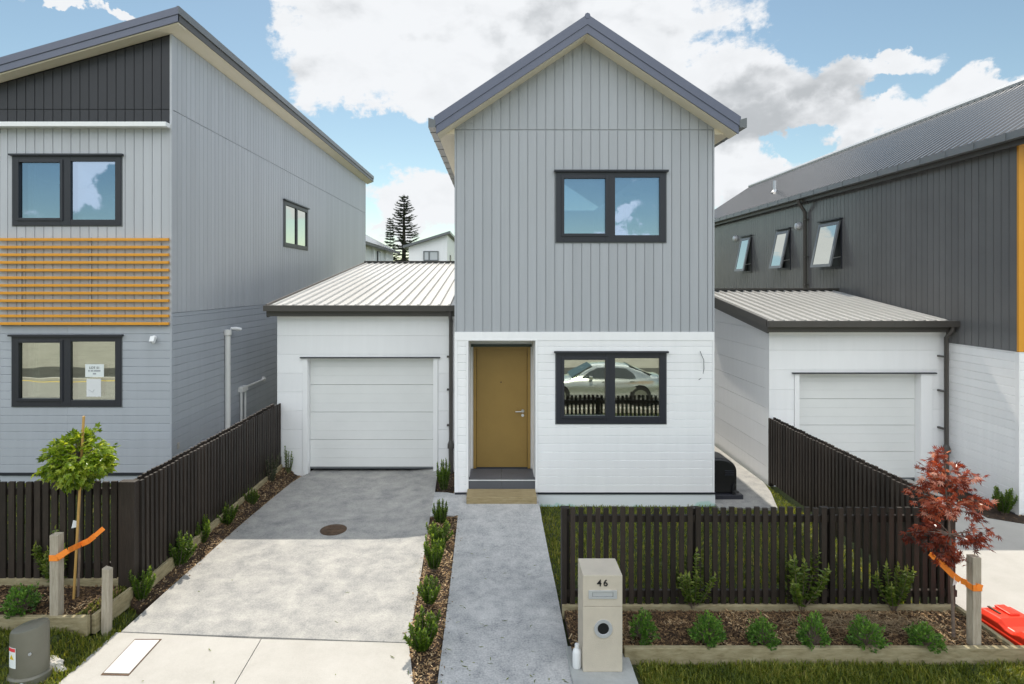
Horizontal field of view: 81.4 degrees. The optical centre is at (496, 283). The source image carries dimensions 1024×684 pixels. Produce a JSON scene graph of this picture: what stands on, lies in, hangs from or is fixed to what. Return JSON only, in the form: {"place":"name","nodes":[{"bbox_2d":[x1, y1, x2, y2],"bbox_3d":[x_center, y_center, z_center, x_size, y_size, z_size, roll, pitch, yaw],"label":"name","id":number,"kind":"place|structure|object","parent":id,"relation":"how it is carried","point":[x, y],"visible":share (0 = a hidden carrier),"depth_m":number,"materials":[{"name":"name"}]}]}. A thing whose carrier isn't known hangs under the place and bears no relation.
{"place":"outdoors","nodes":[
{"label":"outdoors","id":0,"kind":"place"},
{"bbox_2d":[7,480,110,558],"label":"lot grass","id":1,"kind":"structure","parent":0,"point":[67,518],"depth_m":8.21,"materials":[{"name":"green plant"}]},
{"bbox_2d":[0,584,123,627],"bbox_3d":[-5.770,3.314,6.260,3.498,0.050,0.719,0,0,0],"label":"bark mulch","id":2,"kind":"object","parent":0,"point":[66,601],"visible":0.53,"depth_m":6.24,"materials":[{"name":"brown wood"}]},
{"bbox_2d":[0,582,43,618],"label":"shrub","id":3,"kind":"object","parent":2,"relation":"on","point":[21,597],"visible":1,"depth_m":5.94,"materials":[{"name":"green plant"}]},
{"bbox_2d":[32,525,67,581],"bbox_3d":[-4.815,2.972,6.550,0.398,0.704,0.477,0,0,30],"label":"shrub","id":4,"kind":"object","parent":2,"relation":"on","point":[44,564],"visible":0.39,"depth_m":6.47,"materials":[{"name":"green plant"}]},
{"bbox_2d":[50,532,63,615],"bbox_3d":[-4.380,2.950,5.930,0.085,0.910,0.085,0,0,0],"label":"timber stake","id":5,"kind":"object","parent":2,"relation":"on","point":[56,579],"visible":0.67,"depth_m":5.89,"materials":[{"name":"grey wood"}]},
{"bbox_2d":[49,527,104,560],"bbox_3d":[-4.275,2.669,6.076,0.277,0.223,0.419,0,0,7],"label":"tree strap","id":6,"kind":"object","parent":5,"relation":"attached to","point":[65,552],"visible":0.95,"depth_m":6.11,"materials":[{"name":"orange fabric"}]},
{"bbox_2d":[0,577,117,586],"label":"garden edging","id":7,"kind":"object","parent":2,"relation":"on","point":[84,581],"visible":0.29,"depth_m":6.52,"materials":[{"name":"brown wood"}]},
{"bbox_2d":[31,422,120,596],"bbox_3d":[-4.418,2.431,6.302,0.781,1.834,0.805,0,0,0],"label":"standard tree","id":8,"kind":"object","parent":2,"relation":"on","point":[67,468],"visible":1,"depth_m":6.17,"materials":[{"name":"green plant"}]},
{"bbox_2d":[72,416,84,598],"bbox_3d":[-4.388,2.360,6.253,0.147,1.932,0.025,0,0,9],"label":"bamboo pole","id":9,"kind":"object","parent":2,"relation":"on","point":[77,522],"visible":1,"depth_m":6.25,"materials":[{"name":"beige wood"}]},
{"bbox_2d":[0,606,137,683],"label":"verge","id":10,"kind":"structure","parent":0,"point":[51,645],"depth_m":5.71,"materials":[{"name":"green plant"}]},
{"bbox_2d":[6,617,52,683],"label":"utility pillar","id":11,"kind":"structure","parent":10,"relation":"on","point":[29,651],"depth_m":5.22,"materials":[{"name":"grey plastic"}]},
{"bbox_2d":[0,615,89,636],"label":"garden edging","id":12,"kind":"object","parent":10,"relation":"on","point":[80,623],"visible":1,"depth_m":5.86,"materials":[{"name":"brown wood"}]},
{"bbox_2d":[50,655,66,671],"bbox_3d":[-4.091,3.482,5.447,0.348,0.114,0.203,0,0,0],"label":"rag","id":13,"kind":"object","parent":10,"relation":"on","point":[55,661],"visible":0.42,"depth_m":5.43,"materials":[{"name":"white fabric"}]},
{"bbox_2d":[101,566,112,635],"bbox_3d":[-3.925,3.216,6.000,0.080,0.709,0.070,0,0,0],"label":"timber stake","id":14,"kind":"object","parent":10,"relation":"on","point":[107,599],"visible":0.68,"depth_m":5.96,"materials":[{"name":"beige wood"}]},
{"bbox_2d":[91,587,132,633],"bbox_3d":[-3.987,3.395,6.195,0.045,0.190,0.552,0,0,5],"label":"garden edging","id":15,"kind":"object","parent":10,"relation":"on","point":[122,602],"visible":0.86,"depth_m":6.22,"materials":[{"name":"brown wood"}]},
{"bbox_2d":[76,585,126,614],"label":"edge grass","id":16,"kind":"structure","parent":0,"point":[98,602],"depth_m":6.11,"materials":[{"name":"green plant"}]},
{"bbox_2d":[0,461,275,606],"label":"raised lot","id":17,"kind":"structure","parent":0,"point":[93,524],"depth_m":8.10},
{"bbox_2d":[0,480,119,577],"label":"fence","id":18,"kind":"object","parent":17,"relation":"on","point":[33,520],"visible":0.56,"depth_m":6.53,"materials":[{"name":"black wood"}]},
{"bbox_2d":[0,6,373,482],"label":"house","id":19,"kind":"structure","parent":17,"relation":"on","point":[182,197],"depth_m":9.49,"materials":[{"name":"grey paint"}]},
{"bbox_2d":[7,334,123,406],"bbox_3d":[-6.842,1.395,9.493,1.808,1.162,0.135,0,0,0],"label":"window","id":20,"kind":"structure","parent":19,"relation":"in","point":[48,370],"depth_m":9.49,"materials":[{"name":"glass"}]},
{"bbox_2d":[87,379,100,396],"bbox_3d":[-6.420,1.666,9.489,0.230,0.284,0.008,0,0,0],"label":"paper notice","id":21,"kind":"object","parent":20,"relation":"attached to","point":[93,387],"visible":1,"depth_m":9.49,"materials":[{"name":"white paper"}]},
{"bbox_2d":[85,364,103,376],"bbox_3d":[-6.407,1.393,9.489,0.296,0.204,0.007,0,0,0],"label":"paper notice","id":22,"kind":"object","parent":20,"relation":"attached to","point":[94,370],"visible":1,"depth_m":9.49,"materials":[{"name":"white paper"}]},
{"bbox_2d":[8,153,123,226],"bbox_3d":[-6.837,-1.481,9.493,1.800,1.154,0.135,0,0,0],"label":"window","id":23,"kind":"structure","parent":19,"relation":"in","point":[49,189],"depth_m":9.49,"materials":[{"name":"glass"}]},
{"bbox_2d":[283,199,309,250],"bbox_3d":[-5.185,-1.471,15.396,0.135,1.169,1.910,0,0,0],"label":"window","id":24,"kind":"structure","parent":19,"relation":"in","point":[295,215],"depth_m":15.29,"materials":[{"name":"glass"}]},
{"bbox_2d":[118,403,280,596],"bbox_3d":[-4.018,2.792,8.660,0.204,1.255,4.360,0,0,0],"label":"fence","id":25,"kind":"object","parent":17,"relation":"on","point":[160,506],"visible":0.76,"depth_m":7.60,"materials":[{"name":"black wood"}]},
{"bbox_2d":[59,632,260,683],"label":"vehicle crossing","id":26,"kind":"object","parent":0,"point":[176,659],"visible":0.87,"depth_m":5.54,"materials":[{"name":"concrete"}]},
{"bbox_2d":[101,639,161,675],"bbox_3d":[-3.438,3.528,5.616,0.277,0.024,0.550,0,0,0],"label":"access cover","id":27,"kind":"object","parent":26,"relation":"on","point":[128,660],"visible":1,"depth_m":5.59,"materials":[{"name":"metal"}]},
{"bbox_2d":[121,468,436,642],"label":"driveway","id":28,"kind":"structure","parent":0,"point":[279,565],"depth_m":7.31,"materials":[{"name":"concrete"}]},
{"bbox_2d":[320,524,346,535],"bbox_3d":[-2.310,3.502,8.444,0.370,0.033,0.370,0,0,0],"label":"manhole cover","id":29,"kind":"object","parent":28,"relation":"on","point":[332,529],"visible":1,"depth_m":8.43,"materials":[{"name":"metal"}]},
{"bbox_2d":[183,502,460,676],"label":"bark mulch","id":30,"kind":"object","parent":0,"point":[412,592],"visible":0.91,"depth_m":7.26,"materials":[{"name":"brown wood"}]},
{"bbox_2d":[236,639,412,683],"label":"vehicle crossing","id":31,"kind":"object","parent":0,"point":[275,661],"visible":0.95,"depth_m":5.51,"materials":[{"name":"concrete"}]},
{"bbox_2d":[366,235,399,260],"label":"house","id":32,"kind":"structure","parent":0,"point":[376,250],"depth_m":38.18,"materials":[{"name":"white paint"}]},
{"bbox_2d":[377,251,380,260],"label":"window","id":33,"kind":"structure","parent":32,"relation":"in","point":[378,252],"depth_m":38.14,"materials":[{"name":"glass"}]},
{"bbox_2d":[403,231,454,260],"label":"house","id":34,"kind":"structure","parent":0,"point":[440,247],"depth_m":46.00,"materials":[{"name":"white paint"}]},
{"bbox_2d":[423,251,438,260],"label":"window","id":35,"kind":"structure","parent":34,"relation":"in","point":[427,255],"depth_m":45.97,"materials":[{"name":"glass"}]},
{"bbox_2d":[430,492,571,683],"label":"path","id":36,"kind":"structure","parent":0,"point":[515,589],"depth_m":6.56,"materials":[{"name":"concrete"}]},
{"bbox_2d":[143,549,567,682],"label":"grass clippings","id":37,"kind":"object","parent":36,"relation":"on","point":[449,649],"depth_m":5.52,"materials":[{"name":"green plant"}]},
{"bbox_2d":[466,489,536,503],"bbox_3d":[0.082,3.378,9.315,1.081,0.198,0.370,0,0,0],"label":"timber step","id":38,"kind":"object","parent":36,"relation":"on","point":[501,496],"visible":0.94,"depth_m":9.15,"materials":[{"name":"brown wood"}]},
{"bbox_2d":[0,0,1023,260],"label":"sky","id":39,"kind":"structure","parent":0,"point":[810,80],"materials":[{"name":"blue"}]},
{"bbox_2d":[90,411,1022,683],"bbox_3d":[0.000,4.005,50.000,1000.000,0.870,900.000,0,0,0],"label":"ground","id":40,"kind":"structure","parent":0,"point":[776,489],"depth_m":7.78,"materials":[{"name":"green plant"}]},
{"bbox_2d":[131,467,303,614],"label":"bark mulch","id":41,"kind":"object","parent":40,"relation":"on","point":[241,507],"visible":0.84,"depth_m":8.38,"materials":[{"name":"brown wood"}]},
{"bbox_2d":[128,565,156,601],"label":"shrub","id":42,"kind":"object","parent":41,"relation":"on","point":[148,581],"visible":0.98,"depth_m":6.48,"materials":[{"name":"green plant"}]},
{"bbox_2d":[168,529,196,566],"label":"shrub","id":43,"kind":"object","parent":41,"relation":"on","point":[181,556],"visible":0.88,"depth_m":7.23,"materials":[{"name":"green plant"}]},
{"bbox_2d":[195,514,210,541],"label":"shrub","id":44,"kind":"object","parent":41,"relation":"on","point":[206,531],"visible":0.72,"depth_m":7.84,"materials":[{"name":"green plant"}]},
{"bbox_2d":[139,464,282,591],"bbox_3d":[-3.905,3.365,8.660,0.040,0.150,4.320,0,0,0],"label":"garden edging","id":45,"kind":"object","parent":41,"relation":"on","point":[164,569],"visible":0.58,"depth_m":7.74,"materials":[{"name":"brown wood"}]},
{"bbox_2d":[216,502,238,525],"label":"shrub","id":46,"kind":"object","parent":41,"relation":"on","point":[229,517],"visible":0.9,"depth_m":8.46,"materials":[{"name":"green plant"}]},
{"bbox_2d":[243,488,259,504],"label":"shrub","id":47,"kind":"object","parent":41,"relation":"on","point":[251,498],"visible":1,"depth_m":9.24,"materials":[{"name":"green plant"}]},
{"bbox_2d":[265,452,279,481],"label":"shrub","id":48,"kind":"object","parent":41,"relation":"on","point":[272,477],"visible":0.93,"depth_m":10.14,"materials":[{"name":"green plant"}]},
{"bbox_2d":[283,446,292,473],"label":"shrub","id":49,"kind":"object","parent":41,"relation":"on","point":[288,465],"visible":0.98,"depth_m":10.71,"materials":[{"name":"green plant"}]},
{"bbox_2d":[263,261,454,475],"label":"garage","id":50,"kind":"structure","parent":40,"relation":"on","point":[365,364],"depth_m":11.02,"materials":[{"name":"white paint"}]},
{"bbox_2d":[310,358,432,467],"bbox_3d":[-2.302,2.401,11.045,2.289,2.058,0.050,0,0,0],"label":"garage door","id":51,"kind":"structure","parent":50,"relation":"in","point":[365,412],"depth_m":11.02,"materials":[{"name":"paint"}]},
{"bbox_2d":[384,218,396,257],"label":"norfolk pine","id":52,"kind":"object","parent":40,"relation":"on","point":[387,234],"visible":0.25,"depth_m":91.75,"materials":[{"name":"green plant"}]},
{"bbox_2d":[386,195,419,260],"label":"norfolk pine","id":53,"kind":"object","parent":40,"relation":"on","point":[403,240],"visible":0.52,"depth_m":89.47,"materials":[{"name":"green plant"}]},
{"bbox_2d":[409,515,457,683],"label":"bark mulch","id":54,"kind":"object","parent":40,"relation":"on","point":[437,633],"visible":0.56,"depth_m":6.39,"materials":[{"name":"brown wood"}]},
{"bbox_2d":[402,605,441,652],"bbox_3d":[-0.694,3.342,5.703,0.263,0.384,0.392,0,0,23],"label":"shrub","id":55,"kind":"object","parent":54,"relation":"on","point":[423,639],"visible":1,"depth_m":5.69,"materials":[{"name":"green plant"}]},
{"bbox_2d":[417,575,440,605],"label":"shrub","id":56,"kind":"object","parent":54,"relation":"on","point":[428,594],"visible":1,"depth_m":6.48,"materials":[{"name":"green plant"}]},
{"bbox_2d":[423,534,446,570],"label":"shrub","id":57,"kind":"object","parent":54,"relation":"on","point":[433,555],"visible":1,"depth_m":7.23,"materials":[{"name":"green plant"}]},
{"bbox_2d":[425,519,453,543],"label":"shrub","id":58,"kind":"object","parent":54,"relation":"on","point":[434,530],"visible":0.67,"depth_m":7.94,"materials":[{"name":"green plant"}]},
{"bbox_2d":[431,499,448,523],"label":"shrub","id":59,"kind":"object","parent":54,"relation":"on","point":[440,513],"visible":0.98,"depth_m":8.52,"materials":[{"name":"green plant"}]},
{"bbox_2d":[435,472,453,492],"bbox_3d":[-0.885,3.500,10.230,0.410,0.109,1.340,0,0,0],"label":"mulch bed","id":60,"kind":"object","parent":40,"relation":"on","point":[451,483],"visible":0.17,"depth_m":10.16,"materials":[{"name":"wood"}]},
{"bbox_2d":[436,458,450,491],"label":"shrub","id":61,"kind":"object","parent":60,"relation":"on","point":[443,480],"visible":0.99,"depth_m":9.77,"materials":[{"name":"green plant"}]},
{"bbox_2d":[428,13,746,506],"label":"house","id":62,"kind":"structure","parent":40,"relation":"on","point":[577,157],"depth_m":9.52,"materials":[{"name":"grey paint"}]},
{"bbox_2d":[473,347,530,468],"bbox_3d":[0.095,2.109,10.102,0.969,2.080,0.115,0,0,0],"label":"front door","id":63,"kind":"structure","parent":62,"relation":"in","point":[503,373],"depth_m":10.11,"materials":[{"name":"yellow paint"}]},
{"bbox_2d":[554,170,668,242],"bbox_3d":[1.833,-1.225,9.523,1.822,1.166,0.135,0,0,0],"label":"window","id":64,"kind":"structure","parent":62,"relation":"in","point":[592,206],"depth_m":9.52,"materials":[{"name":"glass"}]},
{"bbox_2d":[554,351,668,423],"bbox_3d":[1.833,1.668,9.523,1.822,1.174,0.135,0,0,0],"label":"window","id":65,"kind":"structure","parent":62,"relation":"in","point":[592,387],"depth_m":9.52,"materials":[{"name":"glass"}]},
{"bbox_2d":[566,646,637,683],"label":"letterbox pad","id":66,"kind":"object","parent":40,"relation":"on","point":[626,675],"visible":0.36,"depth_m":5.30,"materials":[{"name":"concrete"}]},
{"bbox_2d":[572,643,580,668],"bbox_3d":[0.735,3.391,5.420,0.082,0.212,0.066,0,0,0],"label":"bottle","id":67,"kind":"object","parent":66,"relation":"on","point":[576,658],"visible":1,"depth_m":5.39,"materials":[{"name":"white plastic"}]},
{"bbox_2d":[578,558,621,671],"bbox_3d":[0.957,3.060,5.511,0.355,0.870,0.338,0,0,0],"label":"letterbox","id":68,"kind":"object","parent":66,"relation":"on","point":[600,612],"visible":1,"depth_m":5.35,"materials":[{"name":"beige paint"}]},
{"bbox_2d":[562,604,950,618],"bbox_3d":[2.780,3.487,6.325,4.160,0.145,0.050,0,0,0],"label":"garden edging","id":69,"kind":"object","parent":40,"relation":"on","point":[767,607],"visible":0.5,"depth_m":6.30,"materials":[{"name":"brown wood"}]},
{"bbox_2d":[561,506,956,612],"bbox_3d":[2.816,2.964,6.403,4.233,1.162,0.143,0,0,0],"label":"fence","id":70,"kind":"object","parent":40,"relation":"on","point":[826,518],"visible":0.73,"depth_m":6.33,"materials":[{"name":"black wood"}]},
{"bbox_2d":[564,606,1004,653],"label":"bark mulch","id":71,"kind":"object","parent":40,"relation":"on","point":[785,630],"visible":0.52,"depth_m":6.01,"materials":[{"name":"brown wood"}]},
{"bbox_2d":[628,607,660,645],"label":"shrub","id":72,"kind":"object","parent":71,"relation":"on","point":[642,626],"visible":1,"depth_m":5.72,"materials":[{"name":"green plant"}]},
{"bbox_2d":[669,547,717,609],"bbox_3d":[2.068,3.129,6.350,0.378,0.669,0.454,0,0,-19],"label":"shrub","id":73,"kind":"object","parent":71,"relation":"on","point":[688,593],"visible":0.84,"depth_m":6.26,"materials":[{"name":"green plant"}]},
{"bbox_2d":[686,610,726,648],"bbox_3d":[2.013,3.295,5.692,0.382,0.339,0.335,0,0,-5],"label":"shrub","id":74,"kind":"object","parent":71,"relation":"on","point":[706,633],"visible":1,"depth_m":5.64,"materials":[{"name":"green plant"}]},
{"bbox_2d":[745,612,781,650],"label":"shrub","id":75,"kind":"object","parent":71,"relation":"on","point":[762,630],"visible":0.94,"depth_m":5.64,"materials":[{"name":"green plant"}]},
{"bbox_2d":[768,540,830,609],"bbox_3d":[3.251,3.119,6.304,0.538,0.689,0.519,0,0,-19],"label":"shrub","id":76,"kind":"object","parent":71,"relation":"on","point":[798,590],"visible":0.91,"depth_m":6.24,"materials":[{"name":"green plant"}]},
{"bbox_2d":[795,610,832,650],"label":"shrub","id":77,"kind":"object","parent":71,"relation":"on","point":[813,627],"visible":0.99,"depth_m":5.65,"materials":[{"name":"green plant"}]},
{"bbox_2d":[844,613,892,653],"bbox_3d":[3.527,3.309,5.642,0.401,0.311,0.336,0,0,30],"label":"shrub","id":78,"kind":"object","parent":71,"relation":"on","point":[869,634],"visible":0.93,"depth_m":5.61,"materials":[{"name":"green plant"}]},
{"bbox_2d":[871,558,916,610],"bbox_3d":[4.202,3.183,6.288,0.377,0.562,0.492,0,0,44],"label":"shrub","id":79,"kind":"object","parent":71,"relation":"on","point":[894,593],"visible":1,"depth_m":6.23,"materials":[{"name":"green plant"}]},
{"bbox_2d":[902,620,947,653],"bbox_3d":[4.070,3.335,5.651,0.335,0.257,0.347,0,0,-6],"label":"shrub","id":80,"kind":"object","parent":71,"relation":"on","point":[923,635],"visible":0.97,"depth_m":5.61,"materials":[{"name":"green plant"}]},
{"bbox_2d":[899,445,1001,637],"bbox_3d":[4.398,2.530,5.836,0.840,1.871,0.574,0,0,0],"label":"maple tree","id":81,"kind":"object","parent":71,"relation":"on","point":[950,512],"visible":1,"depth_m":5.77,"materials":[{"name":"red plant"}]},
{"bbox_2d":[966,554,980,644],"bbox_3d":[4.555,3.070,5.675,0.082,0.940,0.082,0,0,0],"label":"timber stake","id":82,"kind":"object","parent":71,"relation":"on","point":[973,605],"visible":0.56,"depth_m":5.63,"materials":[{"name":"beige wood"}]},
{"bbox_2d":[929,552,982,590],"bbox_3d":[4.406,2.753,5.743,0.457,0.323,0.155,0,0,17],"label":"tree strap","id":83,"kind":"object","parent":82,"relation":"attached to","point":[958,578],"visible":0.94,"depth_m":5.75,"materials":[{"name":"orange fabric"}]},
{"bbox_2d":[623,645,1023,664],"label":"garden edging","id":84,"kind":"object","parent":40,"relation":"on","point":[698,654],"visible":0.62,"depth_m":5.56,"materials":[{"name":"brown wood"}]},
{"bbox_2d":[768,417,939,588],"bbox_3d":[4.800,2.937,8.441,0.137,1.207,3.967,0,0,0],"label":"fence","id":85,"kind":"object","parent":40,"relation":"on","point":[805,469],"visible":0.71,"depth_m":8.43,"materials":[{"name":"black wood"}]},
{"bbox_2d":[714,77,1023,515],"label":"house","id":86,"kind":"structure","parent":40,"relation":"on","point":[924,214],"depth_m":10.87,"materials":[{"name":"grey paint"}]},
{"bbox_2d":[734,235,751,272],"bbox_3d":[7.825,-0.915,18.735,0.394,1.170,0.770,0,0,0],"label":"awning window","id":87,"kind":"structure","parent":86,"relation":"in","point":[744,257],"depth_m":18.73,"materials":[{"name":"glass"}]},
{"bbox_2d":[769,227,790,269],"bbox_3d":[7.825,-0.930,16.320,0.394,1.140,0.780,0,0,0],"label":"awning window","id":88,"kind":"structure","parent":86,"relation":"in","point":[781,251],"depth_m":16.29,"materials":[{"name":"glass"}]},
{"bbox_2d":[810,217,842,269],"bbox_3d":[7.825,-0.915,14.035,0.394,1.170,0.950,0,0,0],"label":"awning window","id":89,"kind":"structure","parent":86,"relation":"in","point":[827,252],"depth_m":13.95,"materials":[{"name":"glass"}]},
{"bbox_2d":[931,486,1023,523],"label":"mulch bed","id":90,"kind":"object","parent":40,"relation":"on","point":[992,513],"visible":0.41,"depth_m":9.11,"materials":[{"name":"wood"}]},
{"bbox_2d":[991,486,1017,514],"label":"shrub","id":91,"kind":"object","parent":90,"relation":"on","point":[1005,504],"visible":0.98,"depth_m":9.00,"materials":[{"name":"green plant"}]},
{"bbox_2d":[956,607,1013,644],"bbox_3d":[4.885,3.490,5.965,0.045,0.140,0.670,0,0,0],"label":"garden edging","id":92,"kind":"object","parent":40,"relation":"on","point":[996,635],"visible":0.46,"depth_m":5.84,"materials":[{"name":"brown wood"}]},
{"bbox_2d":[540,504,920,609],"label":"lawn grass","id":93,"kind":"structure","parent":0,"point":[554,541],"depth_m":8.04,"materials":[{"name":"green plant"}]},
{"bbox_2d":[714,446,777,509],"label":"side path","id":94,"kind":"structure","parent":0,"point":[753,489],"depth_m":10.00,"materials":[{"name":"concrete"}]},
{"bbox_2d":[714,451,742,498],"bbox_3d":[3.780,3.200,9.981,0.500,0.660,0.598,0,0,0],"label":"outdoor unit","id":95,"kind":"object","parent":94,"relation":"on","point":[724,477],"visible":0.71,"depth_m":9.75,"materials":[{"name":"black plastic"}]},
{"bbox_2d":[767,485,836,538],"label":"lawn grass","id":96,"kind":"structure","parent":0,"point":[785,503],"depth_m":9.63,"materials":[{"name":"green plant"}]},
{"bbox_2d":[636,658,1023,683],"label":"verge grass","id":97,"kind":"structure","parent":0,"point":[794,671],"depth_m":5.40,"materials":[{"name":"green plant"}]},
{"bbox_2d":[714,288,959,486],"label":"garage","id":98,"kind":"structure","parent":0,"point":[866,380],"depth_m":10.56,"materials":[{"name":"white paint"}]},
{"bbox_2d":[800,374,914,478],"bbox_3d":[6.372,2.533,10.585,2.117,1.895,0.050,0,0,0],"label":"garage door","id":99,"kind":"structure","parent":98,"relation":"in","point":[869,417],"depth_m":10.56,"materials":[{"name":"paint"}]},
{"bbox_2d":[905,479,1023,613],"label":"neighbour driveway","id":100,"kind":"structure","parent":0,"point":[1002,573],"depth_m":7.49,"materials":[{"name":"concrete"}]},
{"bbox_2d":[981,604,1023,644],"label":"plastic barrier","id":101,"kind":"object","parent":100,"relation":"on","point":[1005,621],"visible":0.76,"depth_m":5.98,"materials":[{"name":"plastic"}]}
]}

